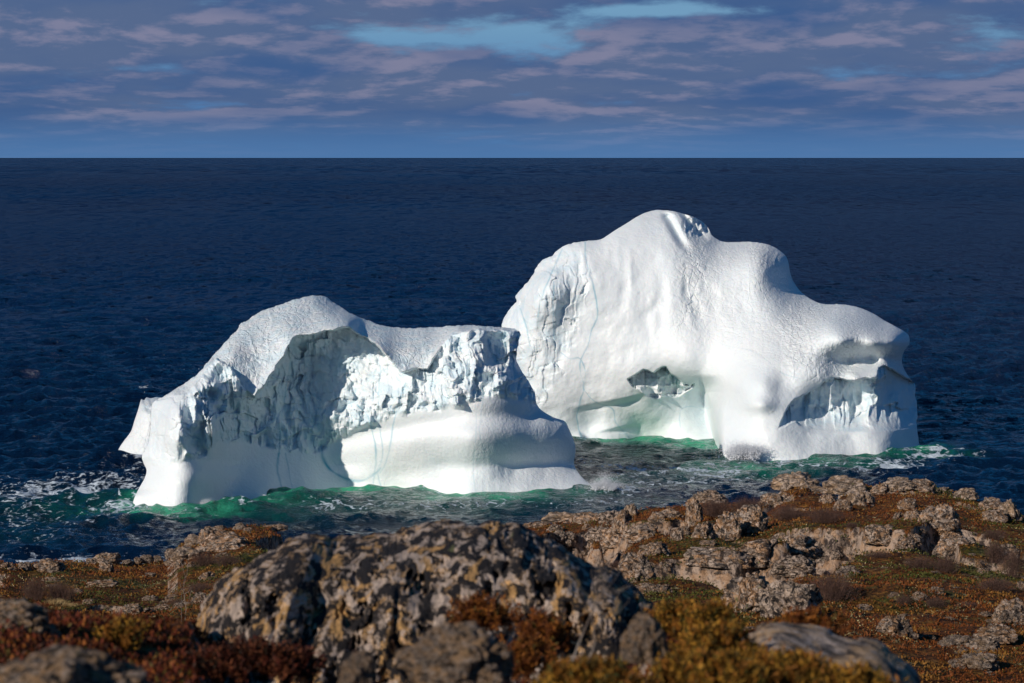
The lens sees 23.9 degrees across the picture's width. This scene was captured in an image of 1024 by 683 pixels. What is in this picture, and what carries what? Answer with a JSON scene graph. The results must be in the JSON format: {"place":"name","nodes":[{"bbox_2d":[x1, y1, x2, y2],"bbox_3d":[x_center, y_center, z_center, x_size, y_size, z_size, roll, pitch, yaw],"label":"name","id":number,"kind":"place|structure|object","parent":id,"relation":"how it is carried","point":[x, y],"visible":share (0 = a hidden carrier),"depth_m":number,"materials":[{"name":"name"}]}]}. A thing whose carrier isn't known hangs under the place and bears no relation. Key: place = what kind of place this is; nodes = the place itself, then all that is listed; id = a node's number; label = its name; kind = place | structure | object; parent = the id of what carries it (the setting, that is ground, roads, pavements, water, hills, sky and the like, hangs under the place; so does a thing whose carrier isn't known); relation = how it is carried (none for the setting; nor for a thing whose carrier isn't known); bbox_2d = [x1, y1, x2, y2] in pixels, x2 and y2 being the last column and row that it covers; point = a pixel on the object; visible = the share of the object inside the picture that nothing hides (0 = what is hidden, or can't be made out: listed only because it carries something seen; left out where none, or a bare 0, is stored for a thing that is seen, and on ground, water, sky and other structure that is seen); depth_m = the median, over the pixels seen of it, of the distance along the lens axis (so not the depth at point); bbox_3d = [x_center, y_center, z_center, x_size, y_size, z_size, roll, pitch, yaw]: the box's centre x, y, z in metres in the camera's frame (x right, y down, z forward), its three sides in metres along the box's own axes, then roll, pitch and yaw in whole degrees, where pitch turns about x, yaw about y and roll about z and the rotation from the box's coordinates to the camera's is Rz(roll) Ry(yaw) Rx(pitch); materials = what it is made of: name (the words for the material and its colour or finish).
{"place":"outdoors","nodes":[
{"label":"outdoors","id":0,"kind":"place"},
{"bbox_2d":[0,158,1023,564],"bbox_3d":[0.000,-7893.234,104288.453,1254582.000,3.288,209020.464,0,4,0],"label":"sea","id":1,"kind":"structure","parent":0,"point":[128,286],"depth_m":877.04,"materials":[{"name":"liquid"}]},
{"bbox_2d":[118,397,159,454],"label":"iceberg fragment","id":2,"kind":"object","parent":1,"relation":"on","point":[136,440],"visible":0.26,"depth_m":367.12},
{"bbox_2d":[133,295,590,505],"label":"iceberg","id":3,"kind":"object","parent":1,"relation":"on","point":[315,392],"visible":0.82,"depth_m":328.38,"materials":[{"name":"ice"}]},
{"bbox_2d":[584,470,626,490],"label":"wave splash","id":4,"kind":"object","parent":1,"relation":"on","point":[604,484],"visible":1,"depth_m":327.06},
{"bbox_2d":[502,210,918,461],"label":"iceberg","id":5,"kind":"object","parent":1,"relation":"on","point":[670,324],"visible":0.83,"depth_m":383.70,"materials":[{"name":"ice"}]},
{"bbox_2d":[719,439,772,460],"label":"wave splash","id":6,"kind":"object","parent":1,"relation":"on","point":[746,452],"visible":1,"depth_m":359.50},
{"bbox_2d":[0,484,1023,682],"bbox_3d":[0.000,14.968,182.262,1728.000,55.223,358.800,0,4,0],"label":"headland","id":7,"kind":"structure","parent":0,"point":[780,550],"depth_m":69.34,"materials":[{"name":"plant"}]},
{"bbox_2d":[0,597,60,643],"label":"boulder","id":8,"kind":"object","parent":7,"relation":"on","point":[27,614],"visible":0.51,"depth_m":8.06,"materials":[{"name":"stone"}]},
{"bbox_2d":[17,572,57,601],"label":"bare shrub","id":9,"kind":"object","parent":7,"relation":"on","point":[35,585],"visible":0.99,"depth_m":68.55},
{"bbox_2d":[32,558,65,572],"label":"boulder","id":10,"kind":"object","parent":7,"relation":"on","point":[48,565],"visible":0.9,"depth_m":80.28,"materials":[{"name":"stone"}]},
{"bbox_2d":[40,576,79,600],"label":"bare shrub","id":11,"kind":"object","parent":7,"relation":"on","point":[61,590],"visible":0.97,"depth_m":68.68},
{"bbox_2d":[0,644,151,682],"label":"boulder","id":12,"kind":"object","parent":7,"relation":"on","point":[60,663],"visible":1,"depth_m":5.30,"materials":[{"name":"stone"}]},
{"bbox_2d":[86,579,118,586],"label":"boulder","id":13,"kind":"object","parent":7,"relation":"on","point":[110,582],"visible":0.94,"depth_m":75.33,"materials":[{"name":"stone"}]},
{"bbox_2d":[92,552,120,564],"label":"boulder","id":14,"kind":"object","parent":7,"relation":"on","point":[114,558],"visible":0.75,"depth_m":88.54,"materials":[{"name":"stone"}]},
{"bbox_2d":[71,611,153,652],"bbox_3d":[-1.372,1.007,8.291,0.247,0.143,0.258,1,4,8],"label":"juniper","id":15,"kind":"object","parent":7,"relation":"on","point":[121,635],"visible":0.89,"depth_m":8.27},
{"bbox_2d":[122,603,142,614],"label":"boulder","id":16,"kind":"object","parent":7,"relation":"on","point":[129,608],"visible":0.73,"depth_m":66.84,"materials":[{"name":"stone"}]},
{"bbox_2d":[170,546,201,561],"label":"boulder","id":17,"kind":"object","parent":7,"relation":"on","point":[182,551],"visible":0.65,"depth_m":81.20,"materials":[{"name":"beige stone"}]},
{"bbox_2d":[184,534,199,546],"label":"boulder","id":18,"kind":"object","parent":7,"relation":"on","point":[192,539],"visible":0.6,"depth_m":88.16,"materials":[{"name":"beige stone"}]},
{"bbox_2d":[180,581,211,592],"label":"bare shrub","id":19,"kind":"object","parent":7,"relation":"on","point":[199,587],"visible":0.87,"depth_m":68.97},
{"bbox_2d":[189,550,215,567],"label":"bare shrub","id":20,"kind":"object","parent":7,"relation":"on","point":[202,559],"visible":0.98,"depth_m":76.29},
{"bbox_2d":[198,526,215,544],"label":"boulder","id":21,"kind":"object","parent":7,"relation":"on","point":[204,533],"visible":0.6,"depth_m":86.74,"materials":[{"name":"stone"}]},
{"bbox_2d":[195,530,248,551],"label":"boulder","id":22,"kind":"object","parent":7,"relation":"on","point":[219,540],"visible":0.97,"depth_m":80.69,"materials":[{"name":"stone"}]},
{"bbox_2d":[210,553,243,566],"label":"bare shrub","id":23,"kind":"object","parent":7,"relation":"on","point":[225,559],"visible":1,"depth_m":75.50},
{"bbox_2d":[164,632,356,682],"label":"juniper","id":24,"kind":"object","parent":7,"relation":"on","point":[261,656],"visible":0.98,"depth_m":8.15,"materials":[{"name":"red plant"}]},
{"bbox_2d":[337,651,376,682],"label":"boulder","id":25,"kind":"object","parent":7,"relation":"on","point":[357,667],"visible":1,"depth_m":5.97,"materials":[{"name":"stone"}]},
{"bbox_2d":[0,602,756,682],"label":"crowberry mat","id":26,"kind":"object","parent":7,"relation":"on","point":[173,669],"visible":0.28,"depth_m":8.10,"materials":[{"name":"plant"}]},
{"bbox_2d":[196,518,657,682],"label":"rock outcrop","id":27,"kind":"object","parent":7,"relation":"on","point":[381,598],"visible":0.57,"depth_m":9.48,"materials":[{"name":"stone"}]},
{"bbox_2d":[443,590,528,631],"bbox_3d":[-0.111,0.992,8.852,0.314,0.180,0.239,2,5,21],"label":"juniper","id":28,"kind":"object","parent":27,"relation":"on","point":[483,613],"visible":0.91,"depth_m":8.83,"materials":[{"name":"orange plant"}]},
{"bbox_2d":[395,621,515,682],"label":"boulder","id":29,"kind":"object","parent":7,"relation":"on","point":[465,652],"visible":1,"depth_m":6.05,"materials":[{"name":"stone"}]},
{"bbox_2d":[0,482,1023,682],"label":"heath plants","id":30,"kind":"object","parent":7,"relation":"on","point":[987,603],"visible":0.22,"depth_m":61.19,"materials":[{"name":"brown plant"}]},
{"bbox_2d":[500,630,563,680],"bbox_3d":[0.072,1.023,7.899,0.222,0.174,0.219,0,4,0],"label":"juniper","id":31,"kind":"object","parent":7,"relation":"on","point":[527,654],"visible":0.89,"depth_m":7.87,"materials":[{"name":"orange plant"}]},
{"bbox_2d":[496,605,579,654],"bbox_3d":[0.087,1.018,8.535,0.257,0.184,0.251,2,5,26],"label":"juniper","id":32,"kind":"object","parent":7,"relation":"on","point":[547,628],"visible":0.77,"depth_m":8.49,"materials":[{"name":"orange plant"}]},
{"bbox_2d":[541,511,576,522],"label":"boulder","id":33,"kind":"object","parent":7,"relation":"on","point":[556,517],"visible":0.77,"depth_m":115.22,"materials":[{"name":"beige stone"}]},
{"bbox_2d":[561,531,576,546],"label":"boulder","id":34,"kind":"object","parent":7,"relation":"on","point":[570,540],"visible":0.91,"depth_m":101.94,"materials":[{"name":"stone"}]},
{"bbox_2d":[573,512,599,524],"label":"boulder","id":35,"kind":"object","parent":7,"relation":"on","point":[581,517],"visible":0.66,"depth_m":107.12,"materials":[{"name":"stone"}]},
{"bbox_2d":[529,651,651,682],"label":"juniper","id":36,"kind":"object","parent":7,"relation":"on","point":[593,670],"visible":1,"depth_m":6.06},
{"bbox_2d":[584,527,608,542],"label":"boulder","id":37,"kind":"object","parent":7,"relation":"on","point":[593,534],"visible":0.59,"depth_m":97.11,"materials":[{"name":"stone"}]},
{"bbox_2d":[598,510,616,523],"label":"boulder","id":38,"kind":"object","parent":7,"relation":"on","point":[607,516],"visible":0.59,"depth_m":102.38,"materials":[{"name":"stone"}]},
{"bbox_2d":[600,527,618,547],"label":"boulder","id":39,"kind":"object","parent":7,"relation":"on","point":[609,537],"visible":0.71,"depth_m":94.69,"materials":[{"name":"stone"}]},
{"bbox_2d":[574,550,648,661],"bbox_3d":[0.268,0.740,6.762,0.191,0.348,0.418,-1,4,-9],"label":"dead twig","id":40,"kind":"object","parent":7,"relation":"on","point":[591,615],"visible":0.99,"depth_m":6.79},
{"bbox_2d":[611,509,632,532],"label":"boulder","id":41,"kind":"object","parent":7,"relation":"on","point":[622,517],"visible":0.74,"depth_m":94.42,"materials":[{"name":"stone"}]},
{"bbox_2d":[617,552,655,582],"bbox_3d":[3.046,5.585,59.456,0.939,0.834,0.802,-4,3,-5],"label":"boulder","id":42,"kind":"object","parent":7,"relation":"on","point":[631,565],"visible":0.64,"depth_m":59.24,"materials":[{"name":"stone"}]},
{"bbox_2d":[624,523,658,542],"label":"boulder","id":43,"kind":"object","parent":7,"relation":"on","point":[636,533],"visible":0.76,"depth_m":82.16,"materials":[{"name":"stone"}]},
{"bbox_2d":[619,613,669,663],"bbox_3d":[0.368,0.822,6.707,0.142,0.139,0.153,2,5,27],"label":"boulder","id":44,"kind":"object","parent":7,"relation":"on","point":[643,640],"visible":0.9,"depth_m":6.66,"materials":[{"name":"stone"}]},
{"bbox_2d":[635,582,660,593],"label":"boulder","id":45,"kind":"object","parent":7,"relation":"on","point":[645,586],"visible":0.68,"depth_m":57.25,"materials":[{"name":"stone"}]},
{"bbox_2d":[644,541,670,555],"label":"boulder","id":46,"kind":"object","parent":7,"relation":"on","point":[654,548],"visible":0.94,"depth_m":70.56,"materials":[{"name":"stone"}]},
{"bbox_2d":[648,511,667,522],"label":"boulder","id":47,"kind":"object","parent":7,"relation":"on","point":[654,516],"visible":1,"depth_m":88.38,"materials":[{"name":"stone"}]},
{"bbox_2d":[639,595,699,637],"bbox_3d":[0.610,1.012,8.901,0.264,0.164,0.354,4,6,40],"label":"juniper","id":48,"kind":"object","parent":7,"relation":"on","point":[664,615],"visible":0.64,"depth_m":8.86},
{"bbox_2d":[661,508,684,519],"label":"boulder","id":49,"kind":"object","parent":7,"relation":"on","point":[671,512],"visible":0.54,"depth_m":90.12,"materials":[{"name":"stone"}]},
{"bbox_2d":[669,527,683,540],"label":"boulder","id":50,"kind":"object","parent":7,"relation":"on","point":[677,533],"visible":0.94,"depth_m":73.39,"materials":[{"name":"stone"}]},
{"bbox_2d":[685,497,702,526],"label":"boulder","id":51,"kind":"object","parent":7,"relation":"on","point":[694,513],"visible":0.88,"depth_m":83.30,"materials":[{"name":"stone"}]},
{"bbox_2d":[691,521,717,539],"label":"boulder","id":52,"kind":"object","parent":7,"relation":"on","point":[703,529],"visible":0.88,"depth_m":75.50,"materials":[{"name":"stone"}]},
{"bbox_2d":[671,597,750,638],"bbox_3d":[0.733,1.001,8.694,0.283,0.171,0.251,4,6,44],"label":"juniper","id":53,"kind":"object","parent":7,"relation":"on","point":[708,611],"visible":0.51,"depth_m":8.67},
{"bbox_2d":[699,489,727,504],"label":"boulder","id":54,"kind":"object","parent":7,"relation":"on","point":[717,495],"visible":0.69,"depth_m":99.68,"materials":[{"name":"stone"}]},
{"bbox_2d":[643,644,783,682],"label":"juniper","id":55,"kind":"object","parent":7,"relation":"on","point":[702,665],"visible":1,"depth_m":6.25,"materials":[{"name":"plant"}]},
{"bbox_2d":[683,546,752,568],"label":"boulder","id":56,"kind":"object","parent":7,"relation":"on","point":[702,556],"visible":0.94,"depth_m":68.65,"materials":[{"name":"stone"}]},
{"bbox_2d":[697,494,739,517],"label":"bare shrub","id":57,"kind":"object","parent":7,"relation":"on","point":[714,512],"visible":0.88,"depth_m":92.05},
{"bbox_2d":[667,616,771,658],"bbox_3d":[0.637,0.942,7.466,0.342,0.166,0.475,-3,5,-32],"label":"juniper","id":58,"kind":"object","parent":7,"relation":"on","point":[717,636],"visible":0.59,"depth_m":7.46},
{"bbox_2d":[713,510,741,540],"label":"boulder","id":59,"kind":"object","parent":7,"relation":"on","point":[726,526],"visible":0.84,"depth_m":79.23,"materials":[{"name":"stone"}]},
{"bbox_2d":[721,571,768,612],"bbox_3d":[4.814,4.991,47.943,1.117,0.871,0.976,4,6,40],"label":"boulder","id":60,"kind":"object","parent":7,"relation":"on","point":[742,592],"visible":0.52,"depth_m":47.68,"materials":[{"name":"stone"}]},
{"bbox_2d":[728,491,767,510],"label":"bare shrub","id":61,"kind":"object","parent":7,"relation":"on","point":[743,501],"visible":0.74,"depth_m":96.71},
{"bbox_2d":[734,504,768,535],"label":"boulder","id":62,"kind":"object","parent":7,"relation":"on","point":[752,518],"visible":0.7,"depth_m":80.30,"materials":[{"name":"stone"}]},
{"bbox_2d":[738,538,777,567],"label":"boulder","id":63,"kind":"object","parent":7,"relation":"on","point":[759,550],"visible":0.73,"depth_m":68.96,"materials":[{"name":"stone"}]},
{"bbox_2d":[759,492,790,507],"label":"boulder","id":64,"kind":"object","parent":7,"relation":"on","point":[774,499],"visible":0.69,"depth_m":97.22,"materials":[{"name":"stone"}]},
{"bbox_2d":[764,504,808,522],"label":"bare shrub","id":65,"kind":"object","parent":7,"relation":"on","point":[787,513],"visible":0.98,"depth_m":82.60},
{"bbox_2d":[738,644,841,682],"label":"juniper","id":66,"kind":"object","parent":7,"relation":"on","point":[793,664],"visible":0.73,"depth_m":6.43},
{"bbox_2d":[759,579,822,618],"bbox_3d":[5.099,4.726,44.315,1.166,0.760,0.965,-1,5,12],"label":"boulder","id":67,"kind":"object","parent":7,"relation":"on","point":[777,597],"visible":0.66,"depth_m":44.07,"materials":[{"name":"stone"}]},
{"bbox_2d":[771,555,815,577],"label":"boulder","id":68,"kind":"object","parent":7,"relation":"on","point":[791,566],"visible":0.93,"depth_m":68.70,"materials":[{"name":"stone"}]},
{"bbox_2d":[770,471,819,490],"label":"boulder","id":69,"kind":"object","parent":7,"relation":"on","point":[784,482],"visible":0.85,"depth_m":100.39,"materials":[{"name":"beige stone"}]},
{"bbox_2d":[779,534,823,559],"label":"boulder","id":70,"kind":"object","parent":7,"relation":"on","point":[803,545],"visible":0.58,"depth_m":70.78,"materials":[{"name":"stone"}]},
{"bbox_2d":[755,604,857,636],"bbox_3d":[1.046,1.002,8.594,0.336,0.144,0.225,-1,4,-11],"label":"juniper","id":71,"kind":"object","parent":7,"relation":"on","point":[796,616],"visible":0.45,"depth_m":8.58,"materials":[{"name":"orange plant"}]},
{"bbox_2d":[796,504,856,523],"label":"bare shrub","id":72,"kind":"object","parent":7,"relation":"on","point":[827,516],"visible":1,"depth_m":79.51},
{"bbox_2d":[819,494,837,503],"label":"boulder","id":73,"kind":"object","parent":7,"relation":"on","point":[826,498],"visible":0.77,"depth_m":90.13,"materials":[{"name":"stone"}]},
{"bbox_2d":[742,621,920,682],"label":"rock ledge","id":74,"kind":"object","parent":7,"relation":"on","point":[828,643],"visible":0.52,"depth_m":7.81,"materials":[{"name":"stone"}]},
{"bbox_2d":[802,565,862,603],"bbox_3d":[6.355,4.718,47.667,1.390,0.886,1.272,2,5,22],"label":"bare shrub","id":75,"kind":"object","parent":7,"relation":"on","point":[837,587],"visible":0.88,"depth_m":47.61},
{"bbox_2d":[833,499,852,510],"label":"boulder","id":76,"kind":"object","parent":7,"relation":"on","point":[843,504],"visible":0.88,"depth_m":83.86,"materials":[{"name":"stone"}]},
{"bbox_2d":[822,475,868,493],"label":"boulder","id":77,"kind":"object","parent":7,"relation":"on","point":[837,484],"visible":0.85,"depth_m":94.19,"materials":[{"name":"beige stone"}]},
{"bbox_2d":[835,565,860,577],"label":"boulder","id":78,"kind":"object","parent":7,"relation":"on","point":[847,569],"visible":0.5,"depth_m":59.79,"materials":[{"name":"stone"}]},
{"bbox_2d":[804,657,911,682],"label":"juniper","id":79,"kind":"object","parent":7,"relation":"on","point":[859,673],"visible":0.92,"depth_m":6.39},
{"bbox_2d":[847,490,875,506],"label":"boulder","id":80,"kind":"object","parent":7,"relation":"on","point":[857,497],"visible":0.81,"depth_m":87.36,"materials":[{"name":"beige stone"}]},
{"bbox_2d":[862,524,895,545],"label":"boulder","id":81,"kind":"object","parent":7,"relation":"on","point":[875,534],"visible":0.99,"depth_m":74.44,"materials":[{"name":"stone"}]},
{"bbox_2d":[870,484,889,494],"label":"boulder","id":82,"kind":"object","parent":7,"relation":"on","point":[876,489],"visible":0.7,"depth_m":93.94,"materials":[{"name":"stone"}]},
{"bbox_2d":[875,615,918,640],"bbox_3d":[6.404,4.713,40.142,0.740,0.418,0.583,7,9,12],"label":"boulder","id":83,"kind":"object","parent":7,"relation":"on","point":[898,624],"visible":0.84,"depth_m":39.98,"materials":[{"name":"stone"}]},
{"bbox_2d":[882,476,916,491],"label":"boulder","id":84,"kind":"object","parent":7,"relation":"on","point":[901,483],"visible":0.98,"depth_m":94.09,"materials":[{"name":"beige stone"}]},
{"bbox_2d":[897,498,918,509],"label":"boulder","id":85,"kind":"object","parent":7,"relation":"on","point":[906,503],"visible":0.79,"depth_m":84.54,"materials":[{"name":"stone"}]},
{"bbox_2d":[898,533,922,545],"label":"boulder","id":86,"kind":"object","parent":7,"relation":"on","point":[916,540],"visible":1,"depth_m":74.23,"materials":[{"name":"stone"}]},
{"bbox_2d":[900,553,939,568],"bbox_3d":[10.115,5.431,60.046,1.072,0.478,0.967,-4,6,-42],"label":"bare shrub","id":87,"kind":"object","parent":7,"relation":"on","point":[918,562],"visible":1,"depth_m":59.96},
{"bbox_2d":[910,478,935,493],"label":"boulder","id":88,"kind":"object","parent":7,"relation":"on","point":[925,485],"visible":0.82,"depth_m":94.19,"materials":[{"name":"stone"}]},
{"bbox_2d":[915,594,949,607],"bbox_3d":[8.246,5.050,47.188,0.678,0.309,0.621,-3,5,-33],"label":"bare shrub","id":89,"kind":"object","parent":7,"relation":"on","point":[936,602],"visible":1,"depth_m":47.16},
{"bbox_2d":[917,503,960,535],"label":"boulder","id":90,"kind":"object","parent":7,"relation":"on","point":[944,518],"visible":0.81,"depth_m":76.18,"materials":[{"name":"stone"}]},
{"bbox_2d":[930,555,963,574],"bbox_3d":[10.701,5.476,59.967,1.006,0.527,1.125,2,5,24],"label":"bare shrub","id":91,"kind":"object","parent":7,"relation":"on","point":[947,565],"visible":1,"depth_m":59.88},
{"bbox_2d":[932,533,975,559],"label":"boulder","id":92,"kind":"object","parent":7,"relation":"on","point":[946,545],"visible":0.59,"depth_m":69.87,"materials":[{"name":"stone"}]},
{"bbox_2d":[937,634,970,648],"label":"boulder","id":93,"kind":"object","parent":7,"relation":"on","point":[954,639],"visible":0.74,"depth_m":39.11,"materials":[{"name":"beige stone"}]},
{"bbox_2d":[953,487,979,500],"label":"boulder","id":94,"kind":"object","parent":7,"relation":"on","point":[970,494],"visible":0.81,"depth_m":93.66,"materials":[{"name":"beige stone"}]},
{"bbox_2d":[962,652,999,670],"bbox_3d":[7.196,4.924,37.213,0.622,0.266,0.494,-2,2,6],"label":"boulder","id":95,"kind":"object","parent":7,"relation":"on","point":[985,661],"visible":0.99,"depth_m":37.11,"materials":[{"name":"beige stone"}]},
{"bbox_2d":[968,636,999,651],"bbox_3d":[7.627,4.924,39.202,0.584,0.326,0.456,2,5,20],"label":"boulder","id":96,"kind":"object","parent":7,"relation":"on","point":[983,642],"visible":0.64,"depth_m":39.08,"materials":[{"name":"beige stone"}]},
{"bbox_2d":[978,497,1001,509],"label":"boulder","id":97,"kind":"object","parent":7,"relation":"on","point":[986,503],"visible":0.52,"depth_m":89.14,"materials":[{"name":"stone"}]},
{"bbox_2d":[978,527,1007,539],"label":"bare shrub","id":98,"kind":"object","parent":7,"relation":"on","point":[997,535],"visible":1,"depth_m":75.84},
{"bbox_2d":[963,575,1022,593],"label":"bare shrub","id":99,"kind":"object","parent":7,"relation":"on","point":[1001,584],"visible":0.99,"depth_m":50.08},
{"bbox_2d":[971,623,1017,643],"bbox_3d":[8.082,4.897,40.609,0.634,0.355,0.733,-2,5,-26],"label":"boulder","id":100,"kind":"object","parent":7,"relation":"on","point":[1001,633],"visible":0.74,"depth_m":40.43,"materials":[{"name":"stone"}]},
{"bbox_2d":[980,509,1008,522],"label":"boulder","id":101,"kind":"object","parent":7,"relation":"on","point":[998,515],"visible":0.93,"depth_m":83.43,"materials":[{"name":"stone"}]},
{"bbox_2d":[981,539,1008,563],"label":"bare shrub","id":102,"kind":"object","parent":7,"relation":"on","point":[991,554],"visible":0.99,"depth_m":68.18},
{"bbox_2d":[992,597,1023,627],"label":"boulder","id":103,"kind":"object","parent":7,"relation":"on","point":[1007,612],"visible":0.78,"depth_m":45.01,"materials":[{"name":"stone"}]},
{"bbox_2d":[997,544,1020,559],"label":"boulder","id":104,"kind":"object","parent":7,"relation":"on","point":[1010,548],"visible":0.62,"depth_m":68.48,"materials":[{"name":"stone"}]},
{"bbox_2d":[998,499,1022,520],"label":"boulder","id":105,"kind":"object","parent":7,"relation":"on","point":[1010,509],"visible":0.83,"depth_m":84.16,"materials":[{"name":"beige stone"}]},
{"bbox_2d":[998,541,1023,577],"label":"bare shrub","id":106,"kind":"object","parent":7,"relation":"on","point":[1014,568],"visible":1,"depth_m":64.76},
{"bbox_2d":[0,0,1023,157],"label":"sky","id":107,"kind":"structure","parent":0,"point":[79,78],"materials":[{"name":"blue"}]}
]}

